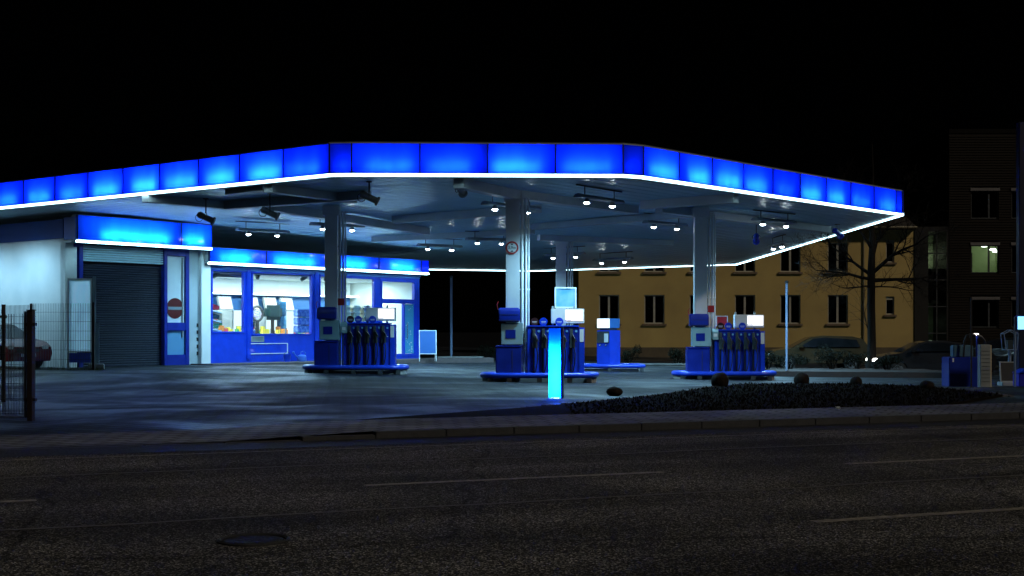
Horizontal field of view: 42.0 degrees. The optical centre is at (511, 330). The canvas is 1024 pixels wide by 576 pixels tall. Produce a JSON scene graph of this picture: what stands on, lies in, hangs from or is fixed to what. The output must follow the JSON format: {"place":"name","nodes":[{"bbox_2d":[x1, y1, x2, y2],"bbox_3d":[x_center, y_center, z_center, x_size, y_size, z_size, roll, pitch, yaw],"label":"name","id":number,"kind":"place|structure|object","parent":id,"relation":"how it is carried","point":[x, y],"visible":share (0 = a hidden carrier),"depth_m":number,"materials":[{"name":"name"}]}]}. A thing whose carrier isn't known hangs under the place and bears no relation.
{"place":"outdoors","nodes":[
{"label":"outdoors","id":0,"kind":"place"},
{"bbox_2d":[222,310,240,330],"bbox_3d":[-11.921,0.085,57.229,0.710,2.211,0.756,0,0,39],"label":"drinks cooler","id":1,"kind":"object","parent":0,"point":[231,319],"visible":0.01,"depth_m":56.88,"materials":[{"name":"white metal"}]},
{"bbox_2d":[11,332,501,448],"bbox_3d":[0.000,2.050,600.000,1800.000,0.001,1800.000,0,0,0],"label":"ground","id":2,"kind":"structure","parent":0,"point":[471,339],"depth_m":252.32,"materials":[{"name":"concrete"}]},
{"bbox_2d":[256,311,297,333],"bbox_3d":[-10.469,0.093,59.365,0.710,2.194,1.963,0,0,39],"label":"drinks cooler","id":3,"kind":"object","parent":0,"point":[290,325],"visible":0.01,"depth_m":59.34,"materials":[{"name":"white metal"}]},
{"bbox_2d":[190,357,493,364],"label":"shop pavement","id":4,"kind":"structure","parent":0,"point":[454,360],"depth_m":56.11,"materials":[{"name":"grey concrete"}]},
{"bbox_2d":[419,330,436,360],"bbox_3d":[-3.576,0.637,56.556,0.740,1.320,0.512,0,0,-6],"label":"sandwich board","id":5,"kind":"object","parent":4,"relation":"on","point":[427,341],"visible":1,"depth_m":56.44,"materials":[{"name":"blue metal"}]},
{"bbox_2d":[0,423,1023,575],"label":"road","id":6,"kind":"structure","parent":0,"point":[772,532],"depth_m":10.87,"materials":[{"name":"black asphalt"}]},
{"bbox_2d":[217,533,290,546],"bbox_3d":[-1.780,1.450,9.200,0.505,0.040,0.505,0,0,0],"label":"manhole cover","id":7,"kind":"object","parent":6,"relation":"on","point":[252,539],"visible":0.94,"depth_m":9.19,"materials":[{"name":"metal"}]},
{"bbox_2d":[0,418,1023,456],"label":"gutter","id":8,"kind":"object","parent":6,"relation":"on","point":[175,448],"depth_m":17.88,"materials":[{"name":"concrete"}]},
{"bbox_2d":[0,412,1023,449],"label":"kerb","id":9,"kind":"structure","parent":6,"relation":"on","point":[647,426],"depth_m":19.36,"materials":[{"name":"concrete"}]},
{"bbox_2d":[0,425,1023,522],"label":"road marking","id":10,"kind":"object","parent":6,"relation":"on","point":[919,514],"visible":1,"depth_m":12.95,"materials":[{"name":"paint"}]},
{"bbox_2d":[0,437,1023,530],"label":"road seam","id":11,"kind":"object","parent":6,"relation":"on","point":[484,503],"visible":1,"depth_m":12.14,"materials":[{"name":"black asphalt"}]},
{"bbox_2d":[0,347,1023,435],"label":"forecourt","id":12,"kind":"structure","parent":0,"point":[110,399],"depth_m":31.14,"materials":[{"name":"grey concrete"}]},
{"bbox_2d":[0,304,35,401],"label":"fence","id":13,"kind":"object","parent":12,"relation":"on","point":[3,311],"visible":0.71,"depth_m":26.87,"materials":[{"name":"metal"}]},
{"bbox_2d":[0,310,36,420],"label":"gate","id":14,"kind":"structure","parent":12,"relation":"on","point":[30,324],"depth_m":21.30,"materials":[{"name":"metal"}]},
{"bbox_2d":[0,323,51,367],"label":"parked car","id":15,"kind":"object","parent":12,"relation":"on","point":[17,347],"visible":0.42,"depth_m":44.20,"materials":[{"name":"red paint"}]},
{"bbox_2d":[30,302,94,369],"bbox_3d":[-14.302,0.277,42.400,2.227,2.350,0.060,0,0,11],"label":"fence","id":16,"kind":"object","parent":12,"relation":"on","point":[85,340],"visible":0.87,"depth_m":42.38,"materials":[{"name":"grey metal"}]},
{"bbox_2d":[67,277,104,368],"bbox_3d":[-13.827,-0.198,43.235,1.160,3.100,0.560,0,0,-14],"label":"display board","id":17,"kind":"object","parent":12,"relation":"on","point":[79,290],"visible":0.73,"depth_m":43.18,"materials":[{"name":"white metal"}]},
{"bbox_2d":[0,214,211,367],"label":"car wash","id":18,"kind":"object","parent":12,"relation":"on","point":[143,271],"visible":0.85,"depth_m":46.79,"materials":[{"name":"grey metal"}]},
{"bbox_2d":[167,298,183,317],"bbox_3d":[-12.219,-0.812,48.360,0.026,0.740,0.740,0,0,39],"label":"no entry sign","id":19,"kind":"object","parent":18,"relation":"attached to","point":[174,307],"visible":1,"depth_m":48.33,"materials":[{"name":"red metal"}]},
{"bbox_2d":[204,247,428,362],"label":"petrol station shop","id":20,"kind":"structure","parent":12,"relation":"on","point":[378,282],"depth_m":54.02,"materials":[{"name":"blue paint"}]},
{"bbox_2d":[216,294,232,309],"bbox_3d":[-11.861,-1.173,54.809,0.363,0.668,0.840,0,0,30],"label":"menu screen","id":21,"kind":"object","parent":20,"relation":"attached to","point":[224,302],"visible":0.98,"depth_m":54.72,"materials":[{"name":"white plastic"}]},
{"bbox_2d":[211,270,244,332],"bbox_3d":[-10.727,-1.096,50.241,0.145,2.392,1.605,0,0,39],"label":"window","id":22,"kind":"structure","parent":20,"relation":"in","point":[243,272],"depth_m":50.78,"materials":[{"name":"blue paint"}]},
{"bbox_2d":[251,271,312,335],"bbox_3d":[-9.035,-1.046,52.359,0.145,2.470,3.156,0,0,39],"label":"window","id":23,"kind":"structure","parent":20,"relation":"in","point":[310,275],"depth_m":52.90,"materials":[{"name":"blue paint"}]},
{"bbox_2d":[346,277,374,322],"bbox_3d":[-6.384,-1.271,55.673,0.145,1.924,1.777,0,0,39],"label":"window","id":24,"kind":"structure","parent":20,"relation":"in","point":[373,279],"depth_m":56.27,"materials":[{"name":"blue paint"}]},
{"bbox_2d":[381,279,415,355],"bbox_3d":[-4.900,-0.547,57.458,0.248,3.314,2.194,0,0,39],"label":"door","id":25,"kind":"structure","parent":20,"relation":"in","point":[408,305],"depth_m":57.93,"materials":[{"name":"blue paint"}]},
{"bbox_3d":[-10.434,0.665,55.238,0.800,1.050,5.776,0,0,39],"label":"shop counter","id":26,"kind":"object","parent":20,"relation":"on","visible":0},
{"bbox_2d":[253,305,263,333],"bbox_3d":[-10.502,-0.457,54.929,0.240,1.195,0.710,0,0,39],"label":"ring display","id":27,"kind":"object","parent":26,"relation":"on","point":[258,313],"visible":0.8,"depth_m":54.91,"materials":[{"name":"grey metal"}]},
{"bbox_2d":[264,305,281,333],"bbox_3d":[-9.957,-0.462,55.611,0.400,1.205,0.920,0,0,39],"label":"bag display","id":28,"kind":"object","parent":26,"relation":"on","point":[272,313],"visible":0.89,"depth_m":55.46,"materials":[{"name":"grey metal"}]},
{"bbox_2d":[277,302,285,333],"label":"can tower","id":29,"kind":"structure","parent":26,"relation":"on","point":[281,322],"depth_m":55.93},
{"bbox_2d":[302,364,408,374],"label":"pump island","id":30,"kind":"structure","parent":12,"relation":"on","point":[398,369],"depth_m":41.83,"materials":[{"name":"concrete"}]},
{"bbox_2d":[314,340,338,364],"bbox_3d":[-5.850,0.757,42.120,0.740,0.890,0.540,0,0,0],"label":"waste bin","id":31,"kind":"object","parent":30,"relation":"on","point":[326,352],"visible":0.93,"depth_m":41.86,"materials":[{"name":"blue paint"}]},
{"bbox_2d":[344,305,396,364],"bbox_3d":[-4.515,0.212,42.335,1.630,2.040,0.809,0,0,0],"label":"fuel pump","id":32,"kind":"object","parent":30,"relation":"on","point":[371,343],"visible":0.98,"depth_m":42.11,"materials":[{"name":"blue metal"}]},
{"bbox_2d":[449,276,452,355],"bbox_3d":[-2.782,-0.356,61.000,0.242,4.328,0.242,0,0,0],"label":"pole","id":33,"kind":"object","parent":12,"relation":"on","point":[450,277],"visible":0.77,"depth_m":60.95,"materials":[{"name":"grey metal"}]},
{"bbox_2d":[0,141,903,372],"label":"canopy","id":34,"kind":"object","parent":12,"relation":"on","point":[712,202],"visible":0.88,"depth_m":41.40,"materials":[{"name":"blue metal"}]},
{"bbox_2d":[195,198,215,224],"bbox_3d":[-9.216,-3.576,40.094,0.615,0.807,0.299,0,0,0],"label":"floodlight","id":35,"kind":"object","parent":34,"relation":"hanging from","point":[206,217],"visible":1,"depth_m":40.02,"materials":[{"name":"grey metal"}]},
{"bbox_2d":[235,221,289,236],"bbox_3d":[-8.959,-3.650,47.982,2.154,0.508,0.307,0,0,-39],"label":"canopy light","id":36,"kind":"object","parent":34,"relation":"hanging from","point":[250,230],"visible":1,"depth_m":47.83,"materials":[{"name":"grey metal"}]},
{"bbox_2d":[259,193,279,220],"bbox_3d":[-6.995,-3.576,38.459,0.615,0.807,0.299,0,0,-11],"label":"floodlight","id":37,"kind":"object","parent":34,"relation":"hanging from","point":[267,211],"visible":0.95,"depth_m":38.40,"materials":[{"name":"grey metal"}]},
{"bbox_2d":[316,301,336,319],"bbox_3d":[-5.856,-0.641,42.017,0.652,0.585,0.326,0,0,0],"label":"towel dispenser","id":38,"kind":"object","parent":34,"relation":"attached to","point":[326,313],"visible":1,"depth_m":41.86,"materials":[{"name":"blue paint"}]},
{"bbox_2d":[319,320,339,339],"bbox_3d":[-5.750,-0.018,42.055,0.620,0.620,0.270,0,0,0],"label":"service cabinet","id":39,"kind":"object","parent":34,"relation":"attached to","point":[329,329],"visible":1,"depth_m":41.93,"materials":[{"name":"grey metal"}]},
{"bbox_2d":[309,222,364,231],"bbox_3d":[-6.055,-3.711,46.247,2.145,0.508,0.307,0,0,-36],"label":"canopy light","id":40,"kind":"object","parent":34,"relation":"hanging from","point":[351,226],"visible":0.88,"depth_m":46.20,"materials":[{"name":"grey metal"}]},
{"bbox_2d":[357,181,379,205],"bbox_3d":[-3.816,-3.651,35.499,0.615,0.657,0.299,0,0,-6],"label":"floodlight","id":41,"kind":"object","parent":34,"relation":"hanging from","point":[368,197],"visible":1,"depth_m":35.43,"materials":[{"name":"grey metal"}]},
{"bbox_2d":[416,239,462,250],"bbox_3d":[-2.897,-3.459,53.499,2.144,0.508,0.307,0,0,-36],"label":"canopy light","id":42,"kind":"object","parent":34,"relation":"hanging from","point":[451,247],"visible":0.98,"depth_m":53.40,"materials":[{"name":"grey metal"}]},
{"bbox_2d":[465,231,505,244],"bbox_3d":[-0.866,-3.544,51.043,1.999,0.508,0.307,0,0,-24],"label":"canopy light","id":43,"kind":"object","parent":34,"relation":"hanging from","point":[478,239],"visible":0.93,"depth_m":50.85,"materials":[{"name":"grey metal"}]},
{"bbox_2d":[497,301,519,321],"bbox_3d":[-0.106,-0.537,37.617,0.652,0.585,0.326,0,0,0],"label":"towel dispenser","id":44,"kind":"object","parent":34,"relation":"attached to","point":[508,314],"visible":1,"depth_m":37.46,"materials":[{"name":"blue paint"}]},
{"bbox_2d":[481,196,540,213],"bbox_3d":[-0.017,-3.726,39.229,0.307,0.508,2.418,0,0,42],"label":"canopy light","id":45,"kind":"object","parent":34,"relation":"hanging from","point":[494,205],"visible":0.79,"depth_m":38.67,"materials":[{"name":"grey metal"}]},
{"bbox_2d":[501,323,522,344],"bbox_3d":[0.000,0.085,37.655,0.620,0.620,0.270,0,0,0],"label":"service cabinet","id":46,"kind":"object","parent":34,"relation":"attached to","point":[511,333],"visible":1,"depth_m":37.53,"materials":[{"name":"grey metal"}]},
{"bbox_2d":[505,241,518,253],"bbox_3d":[0.000,-2.350,37.773,0.370,0.370,0.025,0,0,0],"label":"height limit sign","id":47,"kind":"object","parent":34,"relation":"attached to","point":[511,247],"visible":1,"depth_m":37.77,"materials":[{"name":"metal"}]},
{"bbox_2d":[573,184,624,207],"bbox_3d":[2.443,-3.726,37.166,0.307,0.508,2.348,0,0,36],"label":"canopy light","id":48,"kind":"object","parent":34,"relation":"hanging from","point":[587,198],"visible":1,"depth_m":36.95,"materials":[{"name":"grey metal"}]},
{"bbox_2d":[592,251,633,263],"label":"canopy light","id":49,"kind":"object","parent":34,"relation":"hanging from","point":[624,259],"visible":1,"depth_m":59.38,"materials":[{"name":"grey metal"}]},
{"bbox_2d":[642,213,687,229],"bbox_3d":[5.255,-3.724,45.667,2.204,0.513,0.307,0,0,-43],"label":"canopy light","id":50,"kind":"object","parent":34,"relation":"hanging from","point":[675,224],"visible":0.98,"depth_m":45.53,"materials":[{"name":"grey metal"}]},
{"bbox_2d":[688,308,708,325],"bbox_3d":[5.944,-0.428,42.617,0.652,0.585,0.326,0,0,0],"label":"towel dispenser","id":51,"kind":"object","parent":34,"relation":"attached to","point":[698,319],"visible":1,"depth_m":42.46,"materials":[{"name":"blue paint"}]},
{"bbox_2d":[691,327,710,345],"bbox_3d":[6.050,0.194,42.655,0.620,0.620,0.270,0,0,0],"label":"service cabinet","id":52,"kind":"object","parent":34,"relation":"attached to","point":[700,336],"visible":1,"depth_m":42.53,"materials":[{"name":"grey paint"}]},
{"bbox_2d":[751,210,796,227],"bbox_3d":[8.776,-3.726,44.575,2.318,0.508,0.307,0,0,-43],"label":"canopy light","id":53,"kind":"object","parent":34,"relation":"hanging from","point":[785,222],"visible":1,"depth_m":44.39,"materials":[{"name":"grey metal"}]},
{"bbox_2d":[476,345,495,358],"bbox_3d":[-1.092,1.134,62.074,1.185,1.064,0.631,0,0,0],"label":"shrub","id":54,"kind":"object","parent":12,"relation":"on","point":[492,351],"visible":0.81,"depth_m":62.05,"materials":[{"name":"green plant"}]},
{"bbox_2d":[480,372,598,382],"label":"pump island","id":55,"kind":"structure","parent":12,"relation":"on","point":[587,377],"depth_m":37.47,"materials":[{"name":"concrete"}]},
{"bbox_2d":[495,345,521,372],"bbox_3d":[-0.100,0.860,37.720,0.740,0.890,0.540,0,0,0],"label":"waste bin","id":56,"kind":"object","parent":55,"relation":"on","point":[508,358],"visible":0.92,"depth_m":37.46,"materials":[{"name":"blue paint"}]},
{"bbox_2d":[527,306,583,372],"bbox_3d":[1.235,0.315,37.935,1.630,2.040,0.809,0,0,0],"label":"fuel pump","id":57,"kind":"object","parent":55,"relation":"on","point":[537,348],"visible":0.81,"depth_m":37.71,"materials":[{"name":"blue metal"}]},
{"bbox_2d":[555,287,575,307],"bbox_3d":[1.530,-0.945,38.120,0.620,0.600,0.060,0,0,0],"label":"poster frame","id":58,"kind":"object","parent":57,"relation":"on","point":[565,297],"visible":1,"depth_m":38.11,"materials":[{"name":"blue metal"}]},
{"bbox_2d":[548,327,563,398],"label":"light pillar","id":59,"kind":"structure","parent":12,"relation":"on","point":[556,362],"depth_m":28.37,"materials":[{"name":"plastic"}]},
{"bbox_2d":[584,363,645,371],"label":"island","id":60,"kind":"structure","parent":12,"relation":"on","point":[627,367],"depth_m":49.34,"materials":[{"name":"concrete"}]},
{"bbox_2d":[597,318,619,363],"bbox_3d":[3.612,0.475,49.987,0.560,1.860,0.870,0,0,32],"label":"diesel pump","id":61,"kind":"object","parent":60,"relation":"on","point":[608,342],"visible":0.92,"depth_m":49.68,"materials":[{"name":"blue paint"}]},
{"bbox_2d":[621,344,641,362],"bbox_3d":[5.559,1.164,62.002,0.981,1.105,0.722,0,0,0],"label":"shrub","id":62,"kind":"object","parent":12,"relation":"on","point":[627,352],"visible":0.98,"depth_m":61.95,"materials":[{"name":"green plant"}]},
{"bbox_2d":[298,384,1002,439],"bbox_3d":[4.870,1.573,26.362,7.022,0.355,19.393,0,0,32],"label":"planting bed","id":63,"kind":"object","parent":12,"relation":"on","point":[559,409],"visible":0.31,"depth_m":25.54,"materials":[{"name":"soil"}]},
{"bbox_2d":[711,372,728,385],"bbox_3d":[5.236,1.268,33.601,0.438,0.437,0.435,0,0,0],"label":"boulder","id":64,"kind":"object","parent":63,"relation":"on","point":[720,379],"visible":0.79,"depth_m":33.44,"materials":[{"name":"stone"}]},
{"bbox_2d":[565,382,997,413],"bbox_3d":[6.199,1.365,27.895,6.949,0.070,15.590,0,0,27],"label":"ground cover","id":65,"kind":"object","parent":63,"relation":"on","point":[815,392],"visible":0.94,"depth_m":27.59,"materials":[{"name":"green plant"}]},
{"bbox_2d":[667,347,684,363],"bbox_3d":[7.569,1.250,60.019,1.167,1.024,0.952,0,0,0],"label":"shrub","id":66,"kind":"object","parent":12,"relation":"on","point":[675,353],"visible":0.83,"depth_m":59.88,"materials":[{"name":"green plant"}]},
{"bbox_2d":[671,370,776,380],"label":"pump island","id":67,"kind":"structure","parent":12,"relation":"on","point":[768,375],"depth_m":42.43,"materials":[{"name":"concrete"}]},
{"bbox_2d":[685,347,709,370],"bbox_3d":[5.950,0.969,42.720,0.740,0.890,0.540,0,0,0],"label":"waste bin","id":68,"kind":"object","parent":67,"relation":"on","point":[697,358],"visible":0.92,"depth_m":42.46,"materials":[{"name":"blue paint"}]},
{"bbox_2d":[714,312,764,370],"bbox_3d":[7.285,0.424,42.935,1.630,2.040,0.809,0,0,0],"label":"fuel pump","id":69,"kind":"object","parent":67,"relation":"on","point":[742,348],"visible":0.96,"depth_m":42.70,"materials":[{"name":"blue metal"}]},
{"bbox_2d":[573,215,916,357],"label":"ochre house","id":70,"kind":"structure","parent":12,"relation":"on","point":[648,307],"depth_m":80.00,"materials":[{"name":"yellow paint"}]},
{"bbox_2d":[599,295,620,325],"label":"window","id":71,"kind":"structure","parent":70,"relation":"in","point":[608,304],"depth_m":80.14,"materials":[{"name":"black glass"}]},
{"bbox_2d":[642,267,666,273],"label":"window","id":72,"kind":"structure","parent":70,"relation":"in","point":[660,270],"depth_m":80.10,"materials":[{"name":"black glass"}]},
{"bbox_2d":[642,295,666,325],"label":"window","id":73,"kind":"structure","parent":70,"relation":"in","point":[653,304],"depth_m":80.14,"materials":[{"name":"black glass"}]},
{"bbox_2d":[735,295,754,314],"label":"window","id":74,"kind":"structure","parent":70,"relation":"in","point":[744,304],"depth_m":80.14,"materials":[{"name":"black glass"}]},
{"bbox_2d":[733,260,757,273],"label":"window","id":75,"kind":"structure","parent":70,"relation":"in","point":[748,267],"depth_m":80.14,"materials":[{"name":"black glass"}]},
{"bbox_2d":[778,247,802,273],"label":"window","id":76,"kind":"structure","parent":70,"relation":"in","point":[787,257],"depth_m":80.14,"materials":[{"name":"black glass"}]},
{"bbox_2d":[778,295,802,325],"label":"window","id":77,"kind":"structure","parent":70,"relation":"in","point":[793,300],"depth_m":80.14,"materials":[{"name":"black glass"}]},
{"bbox_2d":[826,243,849,273],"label":"window","id":78,"kind":"structure","parent":70,"relation":"in","point":[836,246],"depth_m":80.14,"materials":[{"name":"black glass"}]},
{"bbox_2d":[826,295,849,325],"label":"window","id":79,"kind":"structure","parent":70,"relation":"in","point":[837,317],"depth_m":80.14,"materials":[{"name":"black glass"}]},
{"bbox_2d":[884,297,896,316],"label":"window","id":80,"kind":"structure","parent":70,"relation":"in","point":[889,300],"depth_m":80.10,"materials":[{"name":"black glass"}]},
{"bbox_2d":[886,240,896,263],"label":"window","id":81,"kind":"structure","parent":70,"relation":"in","point":[889,247],"depth_m":80.14,"materials":[{"name":"black glass"}]},
{"bbox_2d":[526,383,1014,406],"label":"bed kerb","id":82,"kind":"structure","parent":12,"relation":"on","point":[1005,395],"depth_m":29.16,"materials":[{"name":"concrete"}]},
{"bbox_2d":[794,372,808,383],"bbox_3d":[7.905,1.346,36.401,0.426,0.441,0.440,0,0,0],"label":"boulder","id":83,"kind":"object","parent":12,"relation":"on","point":[799,377],"visible":0.72,"depth_m":36.25,"materials":[{"name":"stone"}]},
{"bbox_2d":[767,335,866,367],"bbox_3d":[13.219,0.968,58.000,4.390,1.517,2.040,0,0,2],"label":"parked car","id":84,"kind":"object","parent":12,"relation":"on","point":[806,346],"visible":0.34,"depth_m":57.19,"materials":[{"name":"grey metal"}]},
{"bbox_2d":[765,368,941,377],"bbox_3d":[12.291,1.640,48.500,6.796,0.420,4.459,0,0,14],"label":"shrub bed","id":85,"kind":"object","parent":12,"relation":"on","point":[867,372],"visible":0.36,"depth_m":46.65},
{"bbox_2d":[785,280,788,369],"bbox_3d":[9.888,-0.040,48.000,0.185,3.536,0.185,0,0,0],"label":"pole","id":86,"kind":"object","parent":85,"relation":"on","point":[786,324],"visible":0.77,"depth_m":47.97,"materials":[{"name":"grey metal"}]},
{"bbox_2d":[772,353,810,368],"bbox_3d":[10.408,1.219,50.150,1.580,0.787,0.928,0,0,0],"label":"shrub","id":87,"kind":"object","parent":85,"relation":"on","point":[790,362],"visible":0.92,"depth_m":50.07,"materials":[{"name":"green plant"}]},
{"bbox_2d":[811,343,852,368],"bbox_3d":[11.899,1.026,50.047,1.616,1.172,1.173,0,0,-24],"label":"shrub","id":88,"kind":"object","parent":85,"relation":"on","point":[830,355],"visible":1,"depth_m":49.94,"materials":[{"name":"green plant"}]},
{"bbox_2d":[842,351,872,368],"bbox_3d":[12.937,1.181,50.071,1.105,0.900,0.629,0,0,0],"label":"shrub","id":89,"kind":"object","parent":85,"relation":"on","point":[856,358],"visible":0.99,"depth_m":49.99,"materials":[{"name":"green plant"}]},
{"bbox_2d":[871,354,902,369],"bbox_3d":[13.795,1.235,49.078,1.152,0.813,0.821,0,0,0],"label":"shrub","id":90,"kind":"object","parent":85,"relation":"on","point":[885,361],"visible":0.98,"depth_m":48.91,"materials":[{"name":"green plant"}]},
{"bbox_2d":[789,144,975,367],"bbox_3d":[13.951,-2.720,51.058,7.047,8.900,5.439,0,0,0],"label":"bare tree","id":91,"kind":"object","parent":12,"relation":"on","point":[871,279],"visible":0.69,"depth_m":50.88,"materials":[{"name":"brown plant"}]},
{"bbox_2d":[914,227,947,341],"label":"stair tower","id":92,"kind":"structure","parent":12,"relation":"on","point":[931,321],"depth_m":79.96,"materials":[{"name":"black glass"}]},
{"bbox_2d":[865,340,996,371],"bbox_3d":[15.963,1.088,50.999,4.540,1.437,2.040,0,0,4],"label":"parked car","id":93,"kind":"object","parent":12,"relation":"on","point":[929,354],"visible":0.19,"depth_m":50.21,"materials":[{"name":"black paint"}]},
{"bbox_2d":[901,129,1015,347],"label":"clad block","id":94,"kind":"structure","parent":12,"relation":"on","point":[971,173],"depth_m":79.94,"materials":[{"name":"brown metal"}]},
{"bbox_2d":[970,188,999,218],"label":"window","id":95,"kind":"structure","parent":94,"relation":"in","point":[984,201],"depth_m":80.06,"materials":[{"name":"black glass"}]},
{"bbox_2d":[970,242,999,272],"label":"window","id":96,"kind":"structure","parent":94,"relation":"in","point":[988,244],"depth_m":80.02,"materials":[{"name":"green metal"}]},
{"bbox_2d":[972,297,999,326],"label":"window","id":97,"kind":"structure","parent":94,"relation":"in","point":[984,309],"depth_m":80.06,"materials":[{"name":"black glass"}]},
{"bbox_2d":[1011,188,1015,218],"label":"window","id":98,"kind":"structure","parent":94,"relation":"in","point":[1013,190],"depth_m":80.06,"materials":[{"name":"grey metal"}]},
{"bbox_2d":[1011,242,1015,272],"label":"window","id":99,"kind":"structure","parent":94,"relation":"in","point":[1013,244],"depth_m":80.06,"materials":[{"name":"grey metal"}]},
{"bbox_2d":[942,333,985,386],"bbox_3d":[12.587,0.812,37.023,1.110,1.495,0.655,0,0,0],"label":"vacuum station","id":100,"kind":"object","parent":12,"relation":"on","point":[956,369],"visible":0.88,"depth_m":36.70,"materials":[{"name":"blue paint"}]},
{"bbox_2d":[970,297,971,386],"bbox_3d":[11.882,0.346,34.500,0.100,2.450,0.100,0,0,0],"label":"thin post","id":101,"kind":"object","parent":12,"relation":"on","point":[970,341],"visible":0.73,"depth_m":34.48,"materials":[{"name":"grey metal"}]},
{"bbox_2d":[978,345,991,386],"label":"service pillar","id":102,"kind":"structure","parent":12,"relation":"on","point":[984,365],"depth_m":34.88,"materials":[{"name":"grey metal"}]},
{"bbox_2d":[973,338,1013,364],"bbox_3d":[20.729,1.028,55.995,4.540,1.437,2.040,0,0,30],"label":"parked car","id":103,"kind":"object","parent":12,"relation":"on","point":[999,353],"visible":0.03,"depth_m":55.34,"materials":[{"name":"black paint"}]},
{"bbox_2d":[997,362,1013,385],"bbox_3d":[14.516,1.263,39.025,0.484,0.713,0.450,0,0,0],"label":"dark board","id":104,"kind":"object","parent":12,"relation":"on","point":[1006,369],"visible":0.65,"depth_m":39.04,"materials":[{"name":"grey metal"}]},
{"bbox_2d":[1012,368,1023,385],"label":"blue grit bin","id":105,"kind":"object","parent":12,"relation":"on","point":[1019,376],"visible":0.93,"depth_m":37.81,"materials":[{"name":"paint"}]},
{"bbox_2d":[1014,316,1023,386],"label":"lit sign","id":106,"kind":"object","parent":12,"relation":"on","point":[1018,322],"visible":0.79,"depth_m":35.48,"materials":[{"name":"blue paint"}]},
{"bbox_2d":[1016,122,1023,369],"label":"price pylon","id":107,"kind":"object","parent":12,"relation":"on","point":[1020,229],"visible":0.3,"depth_m":43.85,"materials":[{"name":"metal"}]},
{"bbox_2d":[0,403,1023,448],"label":"footway","id":108,"kind":"structure","parent":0,"point":[180,436],"depth_m":19.60,"materials":[{"name":"grey concrete"}]},
{"bbox_2d":[0,0,1023,331],"label":"sky","id":109,"kind":"structure","parent":0,"point":[806,86],"materials":[{"name":"black"}]},
{"bbox_2d":[1000,330,1018,361],"bbox_3d":[15.301,0.800,41.000,0.471,1.660,0.324,0,0,0],"label":"lantern box","id":110,"kind":"object","parent":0,"point":[1009,345],"visible":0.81,"depth_m":40.92,"materials":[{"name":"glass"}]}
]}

